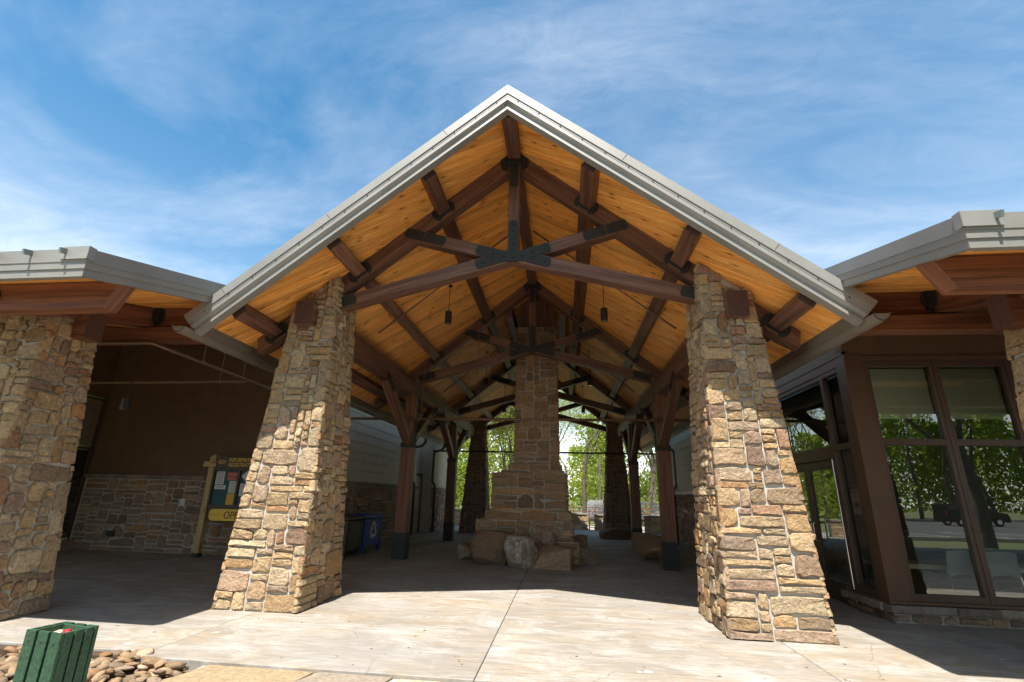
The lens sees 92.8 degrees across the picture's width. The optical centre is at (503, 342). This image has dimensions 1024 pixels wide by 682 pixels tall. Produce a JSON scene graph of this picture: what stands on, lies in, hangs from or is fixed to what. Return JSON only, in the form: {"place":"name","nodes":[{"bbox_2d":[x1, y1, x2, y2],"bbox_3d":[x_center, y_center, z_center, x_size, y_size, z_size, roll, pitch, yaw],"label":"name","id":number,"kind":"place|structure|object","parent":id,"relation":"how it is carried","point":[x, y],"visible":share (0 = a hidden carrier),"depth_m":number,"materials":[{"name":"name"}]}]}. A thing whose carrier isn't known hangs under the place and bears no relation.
{"place":"outdoors","nodes":[
{"label":"outdoors","id":0,"kind":"place"},
{"bbox_2d":[0,645,189,681],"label":"rock bed","id":1,"kind":"object","parent":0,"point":[125,666],"visible":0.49,"depth_m":4.28,"materials":[{"name":"stone"}]},
{"bbox_2d":[12,621,98,681],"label":"slatted ash bin","id":2,"kind":"object","parent":1,"relation":"on","point":[49,653],"visible":0.92,"depth_m":2.76,"materials":[{"name":"green plastic"}]},
{"bbox_2d":[161,665,436,681],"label":"flagstone path","id":3,"kind":"structure","parent":0,"point":[214,673],"depth_m":4.16,"materials":[{"name":"beige stone"}]},
{"bbox_2d":[0,525,1023,681],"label":"pavement","id":4,"kind":"structure","parent":0,"point":[621,611],"depth_m":5.77,"materials":[{"name":"beige concrete"}]},
{"bbox_2d":[0,315,96,620],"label":"stone pillar","id":5,"kind":"structure","parent":4,"relation":"on","point":[46,365],"depth_m":6.06,"materials":[{"name":"beige stone"}]},
{"bbox_2d":[190,455,251,557],"bbox_3d":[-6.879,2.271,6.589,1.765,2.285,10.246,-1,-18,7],"label":"information sign","id":6,"kind":"object","parent":4,"relation":"on","point":[223,492],"visible":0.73,"depth_m":11.43,"materials":[{"name":"brown wood"}]},
{"bbox_2d":[0,246,447,554],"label":"porch building","id":7,"kind":"structure","parent":4,"relation":"on","point":[139,478],"depth_m":12.40,"materials":[{"name":"brown metal"}]},
{"bbox_2d":[60,394,105,539],"bbox_3d":[-10.886,2.803,11.398,0.060,3.560,2.540,-1,-18,7],"label":"door","id":8,"kind":"structure","parent":7,"relation":"in","point":[94,404],"depth_m":12.47,"materials":[{"name":"black glass"}]},
{"bbox_2d":[119,345,140,410],"bbox_3d":[-6.900,0.394,9.170,0.170,1.750,0.170,-1,-18,7],"label":"pendant light","id":9,"kind":"object","parent":7,"relation":"hanging from","point":[125,404],"visible":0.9,"depth_m":8.90,"materials":[{"name":"brown metal"}]},
{"bbox_2d":[89,341,270,389],"bbox_3d":[-6.683,0.388,10.231,3.623,1.132,5.144,-1,-18,7],"label":"sprinkler pipe","id":10,"kind":"object","parent":7,"relation":"hanging from","point":[243,380],"visible":0.77,"depth_m":9.43,"materials":[{"name":"brown metal"}]},
{"bbox_2d":[413,473,422,532],"bbox_3d":[-3.537,6.473,19.738,0.080,2.300,1.200,-1,-18,7],"label":"service door","id":11,"kind":"structure","parent":7,"relation":"in","point":[419,477],"depth_m":19.97,"materials":[{"name":"beige metal"}]},
{"bbox_2d":[211,276,356,613],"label":"stone pillar","id":12,"kind":"structure","parent":4,"relation":"on","point":[284,552],"depth_m":7.00,"materials":[{"name":"beige stone"}]},
{"bbox_2d":[342,515,364,559],"bbox_3d":[-3.943,4.714,11.911,0.680,0.950,1.010,-1,-18,7],"label":"waste bin","id":13,"kind":"object","parent":4,"relation":"on","point":[353,527],"visible":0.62,"depth_m":11.84,"materials":[{"name":"brown paint"}]},
{"bbox_2d":[346,522,360,548],"bbox_3d":[-3.631,4.687,11.882,0.044,0.560,0.730,-1,-18,7],"label":"door","id":14,"kind":"structure","parent":13,"relation":"in","point":[353,537],"depth_m":11.85,"materials":[{"name":"brown paint"}]},
{"bbox_2d":[346,513,383,554],"bbox_3d":[-3.799,5.088,13.090,0.680,0.950,1.280,-1,-18,7],"label":"waste bin","id":15,"kind":"object","parent":4,"relation":"on","point":[371,530],"visible":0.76,"depth_m":12.97,"materials":[{"name":"blue paint"}]},
{"bbox_2d":[364,520,380,544],"bbox_3d":[-3.487,5.060,13.061,0.044,0.560,1.000,-1,-18,7],"label":"sign","id":16,"kind":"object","parent":15,"relation":"in","point":[372,527],"depth_m":13.02,"materials":[{"name":"blue paint"}]},
{"bbox_2d":[454,509,460,524],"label":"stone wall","id":17,"kind":"structure","parent":4,"relation":"on","point":[457,516],"depth_m":25.23,"materials":[{"name":"beige stone"}]},
{"bbox_2d":[457,541,470,559],"bbox_3d":[-0.837,5.169,12.044,0.571,0.485,0.626,-1,-18,7],"label":"boulder","id":18,"kind":"object","parent":4,"relation":"on","point":[463,551],"visible":0.45,"depth_m":11.80,"materials":[{"name":"stone"}]},
{"bbox_2d":[458,415,489,532],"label":"stone pillar","id":19,"kind":"structure","parent":4,"relation":"on","point":[476,501],"depth_m":21.03,"materials":[{"name":"brown stone"}]},
{"bbox_2d":[470,530,513,564],"bbox_3d":[-0.239,4.816,11.409,1.086,0.841,0.812,2,-17,-1],"label":"boulder","id":20,"kind":"object","parent":4,"relation":"on","point":[486,547],"visible":0.74,"depth_m":11.10,"materials":[{"name":"stone"}]},
{"bbox_2d":[504,534,537,568],"bbox_3d":[0.393,4.679,10.909,0.835,0.718,0.667,15,-11,6],"label":"boulder","id":21,"kind":"object","parent":4,"relation":"on","point":[521,552],"visible":0.94,"depth_m":10.69,"materials":[{"name":"grey stone"}]},
{"bbox_2d":[471,327,579,564],"bbox_3d":[0.719,2.644,13.621,2.668,6.182,2.597,-1,-18,7],"label":"stone chimney","id":22,"kind":"object","parent":4,"relation":"on","point":[529,495],"visible":0.81,"depth_m":12.62,"materials":[{"name":"brown stone"}]},
{"bbox_2d":[171,85,890,570],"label":"timber pavilion","id":23,"kind":"structure","parent":4,"relation":"on","point":[453,203],"depth_m":8.16,"materials":[{"name":"brown wood"}]},
{"bbox_2d":[378,235,507,333],"bbox_3d":[-1.158,-1.257,10.046,2.722,2.220,0.049,-1,-18,7],"label":"sprinkler pipe","id":24,"kind":"object","parent":23,"relation":"hanging from","point":[387,326],"visible":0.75,"depth_m":9.95,"materials":[{"name":"brown metal"}]},
{"bbox_2d":[445,284,452,324],"bbox_3d":[-1.176,-0.841,10.602,0.144,0.895,0.144,-1,-18,7],"label":"pendant light","id":25,"kind":"object","parent":23,"relation":"hanging from","point":[448,316],"visible":1,"depth_m":10.47,"materials":[{"name":"brown metal"}]},
{"bbox_2d":[418,311,491,367],"bbox_3d":[-1.269,-0.122,12.921,1.920,1.612,0.043,-1,-18,7],"label":"sprinkler pipe","id":26,"kind":"object","parent":23,"relation":"hanging from","point":[453,340],"visible":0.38,"depth_m":12.90,"materials":[{"name":"brown metal"}]},
{"bbox_2d":[444,338,512,391],"bbox_3d":[-0.776,0.685,15.509,2.172,1.774,0.049,-1,-18,7],"label":"sprinkler pipe","id":27,"kind":"object","parent":23,"relation":"hanging from","point":[470,371],"visible":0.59,"depth_m":15.44,"materials":[{"name":"brown metal"}]},
{"bbox_2d":[483,351,487,385],"bbox_3d":[-0.539,0.823,15.542,0.144,1.130,0.144,-1,-18,7],"label":"pendant light","id":28,"kind":"object","parent":23,"relation":"hanging from","point":[485,382],"visible":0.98,"depth_m":15.36,"materials":[{"name":"brown metal"}]},
{"bbox_2d":[502,386,505,412],"bbox_3d":[0.052,2.348,20.372,0.144,1.120,0.144,-1,-18,7],"label":"pendant light","id":29,"kind":"object","parent":23,"relation":"hanging from","point":[504,409],"visible":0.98,"depth_m":20.21,"materials":[{"name":"brown metal"}]},
{"bbox_2d":[350,317,690,421],"bbox_3d":[0.604,0.620,12.509,9.750,2.766,0.092,-1,-18,7],"label":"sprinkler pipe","id":30,"kind":"object","parent":23,"relation":"hanging from","point":[525,419],"visible":0.91,"depth_m":12.12,"materials":[{"name":"brown metal"}]},
{"bbox_2d":[433,450,655,454],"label":"sprinkler pipe","id":31,"kind":"object","parent":23,"relation":"attached to","point":[559,452],"visible":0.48,"depth_m":19.97,"materials":[{"name":"grey metal"}]},
{"bbox_2d":[587,350,591,385],"bbox_3d":[2.678,0.783,15.160,0.144,1.130,0.144,-1,-18,7],"label":"pendant light","id":32,"kind":"object","parent":23,"relation":"hanging from","point":[589,380],"visible":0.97,"depth_m":14.99,"materials":[{"name":"brown metal"}]},
{"bbox_2d":[572,345,633,390],"bbox_3d":[2.896,0.639,15.073,2.172,1.774,0.049,-1,-18,7],"label":"sprinkler pipe","id":33,"kind":"object","parent":23,"relation":"hanging from","point":[611,374],"visible":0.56,"depth_m":14.89,"materials":[{"name":"brown metal"}]},
{"bbox_2d":[600,290,607,321],"bbox_3d":[2.100,-0.881,10.213,0.144,0.895,0.144,-1,-18,7],"label":"pendant light","id":34,"kind":"object","parent":23,"relation":"hanging from","point":[604,313],"visible":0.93,"depth_m":10.07,"materials":[{"name":"brown metal"}]},
{"bbox_2d":[533,231,675,328],"bbox_3d":[1.942,-1.296,9.678,2.722,2.220,0.049,-1,-18,7],"label":"sprinkler pipe","id":35,"kind":"object","parent":23,"relation":"hanging from","point":[630,297],"visible":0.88,"depth_m":9.44,"materials":[{"name":"brown metal"}]},
{"bbox_2d":[581,315,651,365],"bbox_3d":[2.751,-0.172,12.444,1.920,1.613,0.043,-1,-18,7],"label":"sprinkler pipe","id":36,"kind":"object","parent":23,"relation":"hanging from","point":[614,339],"visible":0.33,"depth_m":12.41,"materials":[{"name":"brown metal"}]},
{"bbox_2d":[533,545,574,570],"bbox_3d":[1.151,4.839,10.976,0.906,0.499,0.926,-3,-18,13],"label":"boulder","id":37,"kind":"object","parent":4,"relation":"on","point":[552,557],"visible":0.9,"depth_m":10.58,"materials":[{"name":"stone"}]},
{"bbox_2d":[535,530,556,545],"bbox_3d":[1.007,4.674,11.515,0.505,0.457,0.406,-1,-18,7],"label":"boulder","id":38,"kind":"object","parent":37,"relation":"on","point":[544,538],"visible":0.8,"depth_m":11.42,"materials":[{"name":"stone"}]},
{"bbox_2d":[575,534,587,546],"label":"boulder","id":39,"kind":"object","parent":4,"relation":"on","point":[582,539],"visible":0.31,"depth_m":12.27,"materials":[{"name":"stone"}]},
{"bbox_2d":[579,546,598,565],"bbox_3d":[1.917,5.120,11.724,0.716,0.440,0.664,1,-17,1],"label":"boulder","id":40,"kind":"object","parent":4,"relation":"on","point":[588,556],"visible":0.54,"depth_m":11.49,"materials":[{"name":"stone"}]},
{"bbox_2d":[588,509,594,529],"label":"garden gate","id":41,"kind":"structure","parent":4,"relation":"on","point":[589,520],"depth_m":23.98,"materials":[{"name":"grey metal"}]},
{"bbox_2d":[599,527,630,539],"bbox_3d":[4.409,7.537,19.205,1.290,0.518,0.894,-1,-18,7],"label":"boulder","id":42,"kind":"object","parent":4,"relation":"on","point":[620,533],"visible":0.79,"depth_m":18.88,"materials":[{"name":"stone"}]},
{"bbox_2d":[603,415,631,537],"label":"stone pillar","id":43,"kind":"structure","parent":4,"relation":"on","point":[616,510],"depth_m":20.35,"materials":[{"name":"brown stone"}]},
{"bbox_2d":[632,532,661,558],"bbox_3d":[4.218,5.710,13.566,0.975,0.690,2.594,-1,-18,7],"label":"boulder","id":44,"kind":"object","parent":4,"relation":"on","point":[646,546],"visible":0.63,"depth_m":13.10,"materials":[{"name":"brown stone"}]},
{"bbox_2d":[643,515,660,533],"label":"stone wall","id":45,"kind":"structure","parent":4,"relation":"on","point":[651,524],"depth_m":22.49,"materials":[{"name":"stone"}]},
{"bbox_2d":[683,262,839,644],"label":"stone pillar","id":46,"kind":"structure","parent":4,"relation":"on","point":[760,574],"depth_m":6.19,"materials":[{"name":"beige stone"}]},
{"bbox_2d":[669,209,1023,628],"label":"porch building","id":47,"kind":"structure","parent":4,"relation":"on","point":[905,430],"depth_m":7.45,"materials":[{"name":"brown wood"}]},
{"bbox_2d":[778,377,832,464],"bbox_3d":[5.666,2.806,9.495,0.120,3.600,3.420,-1,-18,7],"label":"transom window","id":48,"kind":"structure","parent":47,"relation":"in","point":[824,453],"depth_m":8.82,"materials":[{"name":"brown metal"}]},
{"bbox_2d":[795,464,821,568],"bbox_3d":[5.587,3.433,9.177,0.138,2.190,1.045,-1,-18,7],"label":"door","id":49,"kind":"structure","parent":47,"relation":"in","point":[801,467],"depth_m":8.86,"materials":[{"name":"brown metal"}]},
{"bbox_2d":[805,460,854,602],"bbox_3d":[5.464,3.117,8.178,0.138,2.190,1.045,-1,-18,7],"label":"door","id":50,"kind":"structure","parent":47,"relation":"in","point":[833,587],"depth_m":8.45,"materials":[{"name":"brown metal"}]},
{"bbox_2d":[818,368,879,603],"bbox_3d":[5.437,2.201,7.583,0.150,3.600,0.618,-1,-18,7],"label":"sidelight window","id":51,"kind":"structure","parent":47,"relation":"in","point":[850,496],"depth_m":7.70,"materials":[{"name":"brown metal"}]},
{"bbox_2d":[864,359,994,604],"bbox_3d":[6.082,1.896,7.103,0.992,3.385,0.140,-1,-18,7],"label":"window","id":52,"kind":"structure","parent":47,"relation":"in","point":[895,393],"depth_m":7.30,"materials":[{"name":"brown metal"}]},
{"bbox_2d":[863,558,1023,597],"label":"counter table","id":53,"kind":"object","parent":47,"relation":"on","point":[923,572],"visible":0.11,"depth_m":7.64,"materials":[{"name":"grey wood"}]},
{"bbox_2d":[926,550,976,594],"bbox_3d":[6.515,3.440,6.989,0.522,0.909,0.571,-1,-18,7],"label":"side chair","id":54,"kind":"object","parent":47,"relation":"on","point":[959,562],"visible":0.55,"depth_m":6.86,"materials":[{"name":"grey plastic"}]},
{"bbox_2d":[934,359,1023,605],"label":"window","id":55,"kind":"structure","parent":47,"relation":"in","point":[967,393],"depth_m":7.34,"materials":[{"name":"brown metal"}]},
{"bbox_2d":[961,552,1023,596],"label":"side chair","id":56,"kind":"object","parent":47,"relation":"on","point":[1002,563],"visible":0.62,"depth_m":6.79,"materials":[{"name":"grey plastic"}]},
{"bbox_2d":[1006,359,1016,395],"bbox_3d":[8.052,1.871,6.869,0.992,3.385,0.140,-1,-18,7],"label":"window","id":57,"kind":"structure","parent":47,"relation":"in","point":[1008,362],"depth_m":7.32,"materials":[{"name":"brown metal"}]},
{"bbox_2d":[1003,328,1023,429],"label":"stone pillar","id":58,"kind":"structure","parent":4,"relation":"on","point":[1014,343],"depth_m":5.32,"materials":[{"name":"beige stone"}]},
{"bbox_2d":[0,0,1023,498],"label":"sky","id":59,"kind":"structure","parent":0,"point":[196,138],"materials":[{"name":"blue"}]},
{"bbox_2d":[455,499,643,526],"bbox_3d":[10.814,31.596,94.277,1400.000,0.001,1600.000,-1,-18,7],"label":"ground","id":60,"kind":"structure","parent":0,"point":[575,509],"depth_m":70.87,"materials":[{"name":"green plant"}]},
{"bbox_2d":[455,406,514,504],"bbox_3d":[-1.646,6.572,35.900,7.021,12.730,7.596,7,-18,-17],"label":"cedar tree","id":61,"kind":"object","parent":60,"relation":"on","point":[488,447],"visible":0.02,"depth_m":34.96,"materials":[{"name":"green plant"}]},
{"bbox_2d":[487,406,514,489],"bbox_3d":[0.719,6.273,33.734,7.217,12.094,6.670,-1,-18,7],"label":"cedar tree","id":62,"kind":"object","parent":60,"relation":"on","point":[496,430],"visible":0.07,"depth_m":33.22,"materials":[{"name":"green plant"}]},
{"bbox_2d":[461,429,571,497],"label":"maple tree","id":63,"kind":"object","parent":60,"relation":"on","point":[503,457],"visible":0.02,"depth_m":43.59,"materials":[{"name":"green plant"}]},
{"bbox_2d":[489,390,592,495],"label":"maple tree","id":64,"kind":"object","parent":60,"relation":"on","point":[567,427],"visible":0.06,"depth_m":52.25,"materials":[{"name":"green plant"}]},
{"bbox_2d":[457,413,656,503],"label":"woodland","id":65,"kind":"object","parent":60,"relation":"on","point":[464,455],"visible":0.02,"depth_m":65.67,"materials":[{"name":"green plant"}]},
{"bbox_2d":[455,461,658,512],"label":"undergrowth","id":66,"kind":"object","parent":60,"relation":"on","point":[460,468],"visible":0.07,"depth_m":48.82,"materials":[{"name":"green plant"}]},
{"bbox_2d":[513,390,604,510],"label":"maple tree","id":67,"kind":"object","parent":60,"relation":"on","point":[560,405],"visible":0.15,"depth_m":45.15,"materials":[{"name":"green plant"}]},
{"bbox_2d":[559,391,642,512],"bbox_3d":[5.655,4.779,35.777,12.663,16.644,10.697,-10,-21,32],"label":"maple tree","id":68,"kind":"object","parent":60,"relation":"on","point":[584,473],"visible":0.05,"depth_m":34.13,"materials":[{"name":"green plant"}]},
{"bbox_2d":[560,402,643,499],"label":"maple tree","id":69,"kind":"object","parent":60,"relation":"on","point":[599,473],"visible":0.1,"depth_m":46.19,"materials":[{"name":"green plant"}]},
{"bbox_2d":[563,410,647,493],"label":"maple tree","id":70,"kind":"object","parent":60,"relation":"on","point":[602,455],"visible":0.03,"depth_m":51.07,"materials":[{"name":"green plant"}]},
{"bbox_2d":[578,500,659,521],"bbox_3d":[9.766,14.203,39.722,7.400,2.550,5.610,-1,-18,7],"label":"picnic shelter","id":71,"kind":"object","parent":60,"relation":"on","point":[590,503],"visible":0.24,"depth_m":38.79,"materials":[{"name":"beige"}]},
{"bbox_2d":[583,430,658,511],"bbox_3d":[9.056,7.635,37.844,9.648,12.681,8.150,-12,-22,36],"label":"maple tree","id":72,"kind":"object","parent":60,"relation":"on","point":[604,465],"visible":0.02,"depth_m":37.18,"materials":[{"name":"green plant"}]},
{"bbox_2d":[587,411,656,502],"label":"maple tree","id":73,"kind":"object","parent":60,"relation":"on","point":[654,493],"visible":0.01,"depth_m":42.48,"materials":[{"name":"green plant"}]},
{"bbox_2d":[589,449,658,515],"bbox_3d":[9.249,5.963,32.070,7.217,12.094,6.670,9,-19,-24],"label":"tree","id":74,"kind":"object","parent":60,"relation":"on","point":[653,469],"visible":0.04,"depth_m":30.72,"materials":[{"name":"green plant"}]},
{"bbox_2d":[572,513,587,529],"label":"stone wall","id":75,"kind":"structure","parent":0,"point":[580,520],"depth_m":24.19,"materials":[{"name":"beige stone"}]},
{"bbox_2d":[594,514,603,530],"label":"stone wall","id":76,"kind":"structure","parent":0,"point":[598,520],"depth_m":23.72,"materials":[{"name":"beige stone"}]},
{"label":"terrace","id":77,"kind":"structure","parent":0,"visible":0},
{"bbox_2d":[568,506,659,513],"bbox_3d":[4.910,9.374,26.032,6.960,1.135,0.060,-1,-18,7],"label":"terrace railing","id":78,"kind":"object","parent":77,"relation":"on","point":[594,511],"visible":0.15,"depth_m":26.14,"materials":[{"name":"brown metal"}]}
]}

